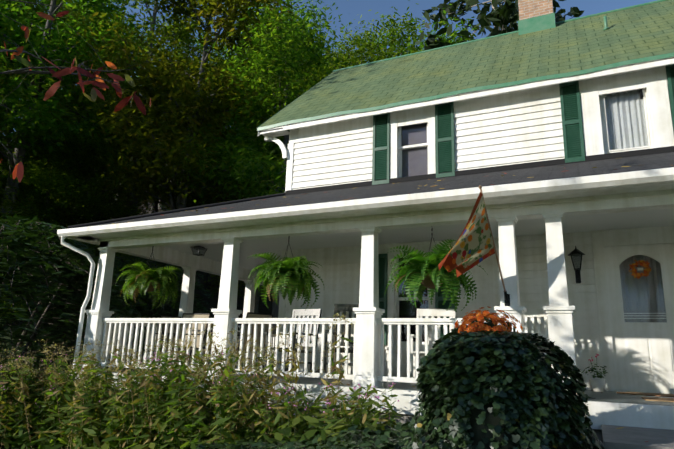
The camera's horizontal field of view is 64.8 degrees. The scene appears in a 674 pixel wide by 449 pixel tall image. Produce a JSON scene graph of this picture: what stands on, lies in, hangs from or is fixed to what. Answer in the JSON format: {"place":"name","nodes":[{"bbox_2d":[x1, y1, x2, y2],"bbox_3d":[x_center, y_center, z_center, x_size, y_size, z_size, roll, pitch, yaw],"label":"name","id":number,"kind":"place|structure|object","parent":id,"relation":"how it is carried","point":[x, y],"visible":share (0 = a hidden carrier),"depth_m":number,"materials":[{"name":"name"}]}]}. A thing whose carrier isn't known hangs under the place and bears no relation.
{"place":"outdoors","nodes":[
{"label":"outdoors","id":0,"kind":"place"},
{"bbox_2d":[0,170,272,448],"bbox_3d":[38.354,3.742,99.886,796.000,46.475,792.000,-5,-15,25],"label":"terrain","id":1,"kind":"structure","parent":0,"point":[263,308],"depth_m":32.76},
{"bbox_2d":[0,27,26,183],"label":"forest tree","id":2,"kind":"object","parent":1,"relation":"on","point":[2,157],"visible":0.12,"depth_m":26.22,"materials":[{"name":"green plant"}]},
{"bbox_2d":[0,144,50,216],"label":"understory tree","id":3,"kind":"object","parent":1,"relation":"on","point":[24,178],"visible":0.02,"depth_m":31.26,"materials":[{"name":"green plant"}]},
{"bbox_2d":[0,168,52,297],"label":"understory tree","id":4,"kind":"object","parent":1,"relation":"on","point":[3,180],"visible":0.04,"depth_m":28.75,"materials":[{"name":"green plant"}]},
{"bbox_2d":[0,49,67,224],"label":"understory tree","id":5,"kind":"object","parent":1,"relation":"on","point":[4,204],"visible":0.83,"depth_m":21.16,"materials":[{"name":"green plant"}]},
{"bbox_2d":[0,209,67,329],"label":"understory tree","id":6,"kind":"object","parent":1,"relation":"on","point":[20,239],"visible":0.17,"depth_m":15.58,"materials":[{"name":"green plant"}]},
{"bbox_2d":[3,0,79,170],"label":"forest tree","id":7,"kind":"object","parent":1,"relation":"on","point":[36,8],"visible":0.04,"depth_m":30.26,"materials":[{"name":"green plant"}]},
{"bbox_2d":[0,117,140,320],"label":"understory tree","id":8,"kind":"object","parent":1,"relation":"on","point":[46,194],"visible":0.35,"depth_m":24.88,"materials":[{"name":"green plant"}]},
{"bbox_2d":[0,0,150,181],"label":"dogwood tree","id":9,"kind":"object","parent":1,"relation":"on","point":[18,170],"visible":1,"depth_m":3.58,"materials":[{"name":"red plant"}]},
{"bbox_2d":[9,0,144,129],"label":"forest tree","id":10,"kind":"object","parent":1,"relation":"on","point":[73,1],"depth_m":38.49,"materials":[{"name":"green plant"}]},
{"bbox_2d":[0,0,155,217],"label":"forest tree","id":11,"kind":"object","parent":1,"relation":"on","point":[35,86],"visible":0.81,"depth_m":24.04,"materials":[{"name":"green plant"}]},
{"bbox_2d":[0,215,161,426],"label":"evergreen shrub","id":12,"kind":"object","parent":1,"relation":"on","point":[66,309],"visible":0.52,"depth_m":9.99,"materials":[{"name":"green plant"}]},
{"bbox_2d":[5,108,168,330],"bbox_3d":[-13.332,-0.083,26.145,9.563,11.060,9.846,10,-16,-30],"label":"understory tree","id":13,"kind":"object","parent":1,"relation":"on","point":[91,191],"visible":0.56,"depth_m":24.98,"materials":[{"name":"green plant"}]},
{"bbox_2d":[25,116,164,255],"bbox_3d":[-14.919,-1.494,32.209,9.506,10.679,9.234,10,-16,-31],"label":"understory tree","id":14,"kind":"object","parent":1,"relation":"on","point":[141,207],"visible":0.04,"depth_m":32.58,"materials":[{"name":"green plant"}]},
{"bbox_2d":[36,9,158,246],"bbox_3d":[-17.857,-5.968,38.104,11.445,18.741,10.457,1,-14,-5],"label":"forest tree","id":15,"kind":"object","parent":1,"relation":"on","point":[90,89],"depth_m":37.34,"materials":[{"name":"green plant"}]},
{"bbox_2d":[55,2,145,99],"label":"forest tree","id":16,"kind":"object","parent":1,"relation":"on","point":[112,29],"depth_m":53.91,"materials":[{"name":"green plant"}]},
{"bbox_2d":[59,69,141,202],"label":"forest tree","id":17,"kind":"object","parent":1,"relation":"on","point":[104,102],"depth_m":46.62,"materials":[{"name":"green plant"}]},
{"bbox_2d":[6,254,213,374],"bbox_3d":[-6.907,3.601,17.468,6.985,5.060,7.596,-5,-15,25],"label":"evergreen shrub","id":18,"kind":"object","parent":1,"relation":"on","point":[166,309],"visible":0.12,"depth_m":16.63,"materials":[{"name":"green plant"}]},
{"bbox_2d":[24,0,239,216],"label":"forest tree","id":19,"kind":"object","parent":1,"relation":"on","point":[171,33],"visible":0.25,"depth_m":33.11,"materials":[{"name":"green plant"}]},
{"bbox_2d":[117,22,155,195],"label":"forest tree","id":20,"kind":"object","parent":1,"relation":"on","point":[143,48],"depth_m":67.64,"materials":[{"name":"green plant"}]},
{"bbox_2d":[112,252,178,316],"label":"understory tree","id":21,"kind":"object","parent":1,"relation":"on","point":[133,259],"visible":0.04,"depth_m":22.64,"materials":[{"name":"green plant"}]},
{"bbox_2d":[141,103,196,212],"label":"forest tree","id":22,"kind":"object","parent":1,"relation":"on","point":[156,208],"depth_m":43.15,"materials":[{"name":"green plant"}]},
{"bbox_2d":[116,78,222,210],"bbox_3d":[-11.024,-3.553,39.623,10.448,15.038,10.687,0,-12,12],"label":"forest tree","id":23,"kind":"object","parent":1,"relation":"on","point":[172,192],"depth_m":38.48,"materials":[{"name":"green plant"}]},
{"bbox_2d":[46,0,304,348],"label":"forest tree","id":24,"kind":"object","parent":1,"relation":"on","point":[147,130],"visible":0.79,"depth_m":23.62,"materials":[{"name":"green plant"}]},
{"bbox_2d":[0,313,402,448],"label":"perennial border","id":25,"kind":"object","parent":1,"relation":"on","point":[104,418],"visible":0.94,"depth_m":6.64,"materials":[{"name":"green plant"}]},
{"bbox_2d":[173,156,248,284],"bbox_3d":[-8.865,-0.585,37.359,7.482,9.831,7.881,3,-14,-5],"label":"understory tree","id":26,"kind":"object","parent":1,"relation":"on","point":[192,202],"visible":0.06,"depth_m":36.18,"materials":[{"name":"green plant"}]},
{"bbox_2d":[158,48,275,178],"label":"forest tree","id":27,"kind":"object","parent":1,"relation":"on","point":[225,116],"visible":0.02,"depth_m":45.24,"materials":[{"name":"green plant"}]},
{"bbox_2d":[195,24,245,127],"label":"forest tree","id":28,"kind":"object","parent":1,"relation":"on","point":[211,50],"depth_m":66.11,"materials":[{"name":"green plant"}]},
{"bbox_2d":[205,273,272,312],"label":"understory tree","id":29,"kind":"object","parent":1,"relation":"on","point":[256,306],"visible":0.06,"depth_m":25.72,"materials":[{"name":"green plant"}]},
{"bbox_2d":[144,0,350,366],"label":"forest tree","id":30,"kind":"object","parent":1,"relation":"on","point":[286,57],"visible":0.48,"depth_m":22.08,"materials":[{"name":"green plant"}]},
{"bbox_2d":[199,0,350,203],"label":"forest tree","id":31,"kind":"object","parent":1,"relation":"on","point":[244,134],"visible":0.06,"depth_m":37.14,"materials":[{"name":"green plant"}]},
{"bbox_2d":[226,22,339,159],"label":"forest tree","id":32,"kind":"object","parent":1,"relation":"on","point":[288,85],"depth_m":44.83,"materials":[{"name":"green plant"}]},
{"bbox_2d":[211,20,401,197],"bbox_3d":[1.773,-3.432,31.148,13.629,19.904,13.239,-7,-16,35],"label":"forest tree","id":33,"kind":"object","parent":1,"relation":"on","point":[360,60],"visible":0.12,"depth_m":31.23,"materials":[{"name":"green plant"}]},
{"bbox_2d":[268,41,358,179],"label":"forest tree","id":34,"kind":"object","parent":1,"relation":"on","point":[339,58],"depth_m":44.12,"materials":[{"name":"green plant"}]},
{"bbox_2d":[68,367,673,448],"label":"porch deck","id":35,"kind":"structure","parent":1,"relation":"on","point":[611,408],"depth_m":6.20,"materials":[{"name":"paint"}]},
{"bbox_2d":[153,313,210,372],"bbox_3d":[-2.626,1.986,8.979,0.582,1.015,0.746,-3,-15,20],"label":"patio chair","id":36,"kind":"object","parent":35,"relation":"on","point":[196,315],"visible":0.25,"depth_m":9.26,"materials":[{"name":"grey wood"}]},
{"bbox_2d":[158,315,206,364],"bbox_3d":[-2.955,2.259,10.144,0.746,1.015,0.582,-6,-16,30],"label":"patio chair","id":37,"kind":"object","parent":35,"relation":"on","point":[169,326],"visible":0.19,"depth_m":10.23,"materials":[{"name":"grey wood"}]},
{"bbox_2d":[188,330,240,367],"bbox_3d":[-2.267,2.290,9.571,1.000,0.722,1.000,-5,-15,25],"label":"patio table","id":38,"kind":"object","parent":35,"relation":"on","point":[209,349],"visible":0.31,"depth_m":9.30,"materials":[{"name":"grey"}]},
{"bbox_2d":[236,312,273,375],"bbox_3d":[-1.577,2.038,9.057,0.746,1.015,0.582,-10,-18,39],"label":"patio chair","id":39,"kind":"object","parent":35,"relation":"on","point":[255,315],"visible":0.25,"depth_m":8.93,"materials":[{"name":"grey wood"}]},
{"bbox_2d":[262,309,321,372],"bbox_3d":[-0.720,1.850,8.430,0.620,1.066,0.930,-8,-17,34],"label":"rocking chair","id":40,"kind":"object","parent":35,"relation":"on","point":[308,313],"visible":0.35,"depth_m":8.62,"materials":[{"name":"white wood"}]},
{"bbox_2d":[98,318,486,382],"bbox_3d":[-0.054,2.056,8.758,14.378,0.773,6.893,-23,-28,60],"label":"porch railing","id":41,"kind":"object","parent":35,"relation":"on","point":[153,324],"visible":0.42,"depth_m":7.40,"materials":[{"name":"white wood"}]},
{"bbox_2d":[80,212,575,387],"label":"porch posts","id":42,"kind":"object","parent":35,"relation":"on","point":[559,310],"visible":0.54,"depth_m":6.82,"materials":[{"name":"white wood"}]},
{"bbox_2d":[68,146,673,227],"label":"porch roof","id":43,"kind":"structure","parent":42,"relation":"on","point":[646,159],"depth_m":8.12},
{"bbox_2d":[57,167,673,389],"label":"roof gutter","id":44,"kind":"object","parent":43,"relation":"attached to","point":[633,178],"visible":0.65,"depth_m":6.59,"materials":[{"name":"white metal"}]},
{"bbox_2d":[438,185,509,305],"bbox_3d":[1.515,0.289,5.999,0.575,1.185,0.970,-7,-16,31],"label":"house flag","id":45,"kind":"object","parent":42,"relation":"on","point":[474,245],"visible":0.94,"depth_m":5.87,"materials":[{"name":"multicoloured fabric"}]},
{"bbox_2d":[323,304,358,378],"bbox_3d":[0.172,1.698,7.814,0.651,1.119,0.976,-1,-14,11],"label":"chair","id":46,"kind":"object","parent":35,"relation":"on","point":[343,308],"visible":0.27,"depth_m":8.12,"materials":[{"name":"white wood"}]},
{"bbox_2d":[410,309,455,377],"bbox_3d":[1.383,1.718,7.621,0.620,1.066,0.930,-2,-14,17],"label":"rocking chair","id":47,"kind":"object","parent":35,"relation":"on","point":[439,313],"visible":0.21,"depth_m":7.96,"materials":[{"name":"white wood"}]},
{"bbox_2d":[523,309,547,357],"bbox_3d":[2.727,1.649,7.162,0.620,1.066,0.930,-6,-16,30],"label":"porch railing","id":48,"kind":"object","parent":35,"relation":"on","point":[537,313],"visible":0.04,"depth_m":7.56,"materials":[{"name":"white wood"}]},
{"bbox_2d":[582,354,607,391],"bbox_3d":[3.538,2.023,7.279,0.337,0.505,0.377,-5,-15,25],"label":"geranium pot","id":49,"kind":"object","parent":35,"relation":"on","point":[597,384],"visible":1,"depth_m":7.19,"materials":[{"name":"white ceramic"}]},
{"bbox_2d":[617,392,673,396],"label":"door mat","id":50,"kind":"object","parent":35,"relation":"on","point":[652,394],"depth_m":6.74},
{"bbox_2d":[642,397,673,401],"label":"door mat","id":51,"kind":"object","parent":35,"relation":"on","point":[658,399],"depth_m":5.79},
{"bbox_2d":[87,158,672,441],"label":"fallen leaves","id":52,"kind":"object","parent":1,"relation":"on","point":[409,193],"visible":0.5,"depth_m":7.49,"materials":[{"name":"brown plant"}]},
{"bbox_2d":[195,421,586,448],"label":"ivy bed","id":53,"kind":"object","parent":1,"relation":"on","point":[365,438],"visible":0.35,"depth_m":5.06,"materials":[{"name":"green plant"}]},
{"bbox_2d":[336,3,454,67],"bbox_3d":[3.858,-3.606,30.789,13.396,20.141,13.792,-5,-16,20],"label":"forest tree","id":54,"kind":"object","parent":1,"relation":"on","point":[395,34],"visible":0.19,"depth_m":29.67,"materials":[{"name":"green plant"}]},
{"bbox_2d":[381,4,476,54],"bbox_3d":[4.086,-1.655,22.801,9.700,15.884,8.863,-1,-15,4],"label":"forest tree","id":55,"kind":"object","parent":1,"relation":"on","point":[442,36],"visible":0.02,"depth_m":23.35,"materials":[{"name":"green plant"}]},
{"bbox_2d":[277,57,673,390],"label":"house walls","id":56,"kind":"structure","parent":1,"relation":"on","point":[516,127],"depth_m":8.82,"materials":[{"name":"white paint"}]},
{"bbox_2d":[395,254,428,344],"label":"window","id":57,"kind":"structure","parent":56,"relation":"attached to","point":[405,308],"depth_m":9.80,"materials":[{"name":"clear glass"}]},
{"bbox_2d":[399,123,427,177],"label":"window","id":58,"kind":"structure","parent":56,"relation":"attached to","point":[413,150],"depth_m":9.74,"materials":[{"name":"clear glass"}]},
{"bbox_2d":[257,0,673,159],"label":"roof","id":59,"kind":"structure","parent":56,"relation":"on","point":[578,48],"depth_m":10.33,"materials":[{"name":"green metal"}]},
{"bbox_2d":[518,0,555,34],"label":"chimney","id":60,"kind":"object","parent":59,"relation":"on","point":[536,15],"visible":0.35,"depth_m":12.16,"materials":[{"name":"brick"}]},
{"bbox_2d":[603,16,609,29],"bbox_3d":[5.261,-3.920,10.393,0.133,0.330,0.140,-5,-15,25],"label":"roof vent pipe","id":61,"kind":"object","parent":59,"relation":"on","point":[606,27],"visible":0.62,"depth_m":10.37,"materials":[{"name":"green metal"}]},
{"bbox_2d":[372,64,673,344],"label":"shutters","id":62,"kind":"object","parent":56,"relation":"attached to","point":[573,139],"visible":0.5,"depth_m":9.21,"materials":[{"name":"green wood"}]},
{"bbox_2d":[568,246,584,282],"bbox_3d":[3.572,0.587,7.902,0.215,0.550,0.216,3,-14,-5],"label":"wall lantern","id":63,"kind":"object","parent":56,"relation":"attached to","point":[575,252],"depth_m":7.91,"materials":[{"name":"black metal"}]},
{"bbox_2d":[599,88,652,153],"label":"window","id":64,"kind":"structure","parent":56,"relation":"attached to","point":[625,121],"depth_m":8.31,"materials":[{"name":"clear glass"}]},
{"bbox_2d":[604,243,673,393],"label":"front door","id":65,"kind":"structure","parent":56,"relation":"attached to","point":[640,282],"depth_m":7.53,"materials":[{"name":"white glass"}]},
{"bbox_2d":[409,0,583,50],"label":"broadleaf tree","id":66,"kind":"object","parent":1,"relation":"on","point":[502,16],"visible":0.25,"depth_m":23.09,"materials":[{"name":"broad green leaves"},{"name":"bark"}]},
{"bbox_2d":[405,325,604,448],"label":"ivy mound","id":67,"kind":"object","parent":1,"relation":"on","point":[448,349],"depth_m":3.89,"materials":[{"name":"green plant"}]},
{"bbox_2d":[455,306,522,334],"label":"potted mums","id":68,"kind":"object","parent":67,"relation":"on","point":[479,323],"visible":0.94,"depth_m":4.41,"materials":[{"name":"brown plant"}]},
{"bbox_2d":[601,424,673,448],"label":"entrance steps","id":69,"kind":"structure","parent":1,"relation":"on","point":[625,437],"depth_m":4.46,"materials":[{"name":"concrete"}]},
{"bbox_2d":[14,0,656,131],"label":"sky","id":70,"kind":"structure","parent":0,"point":[350,10],"materials":[{"name":"blue"}]},
{"bbox_2d":[68,182,673,284],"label":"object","id":71,"kind":"structure","parent":0,"point":[642,206],"depth_m":7.60,"materials":[{"name":"white wood"}]},
{"bbox_2d":[116,246,182,308],"bbox_3d":[-3.077,0.852,8.713,1.010,1.011,1.036,8,-15,-25],"label":"hanging fern","id":72,"kind":"object","parent":71,"relation":"hanging from","point":[144,279],"visible":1,"depth_m":8.52,"materials":[{"name":"green plant"}]},
{"bbox_2d":[190,246,206,255],"bbox_3d":[-2.640,0.505,10.154,0.230,0.162,0.230,-5,-15,25],"label":"ceiling light","id":73,"kind":"object","parent":71,"relation":"attached to","point":[199,248],"visible":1,"depth_m":10.15,"materials":[{"name":"black metal"}]},
{"bbox_2d":[247,236,323,310],"bbox_3d":[-0.778,0.675,7.604,1.146,1.053,1.129,-5,-15,25],"label":"hanging fern","id":74,"kind":"object","parent":71,"relation":"hanging from","point":[287,275],"visible":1,"depth_m":7.39,"materials":[{"name":"green plant"}]},
{"bbox_2d":[385,228,485,311],"bbox_3d":[1.198,0.535,6.652,1.138,1.091,1.264,-11,-19,43],"label":"hanging fern","id":75,"kind":"object","parent":71,"relation":"hanging from","point":[424,272],"visible":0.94,"depth_m":6.52,"materials":[{"name":"green plant"}]}
]}

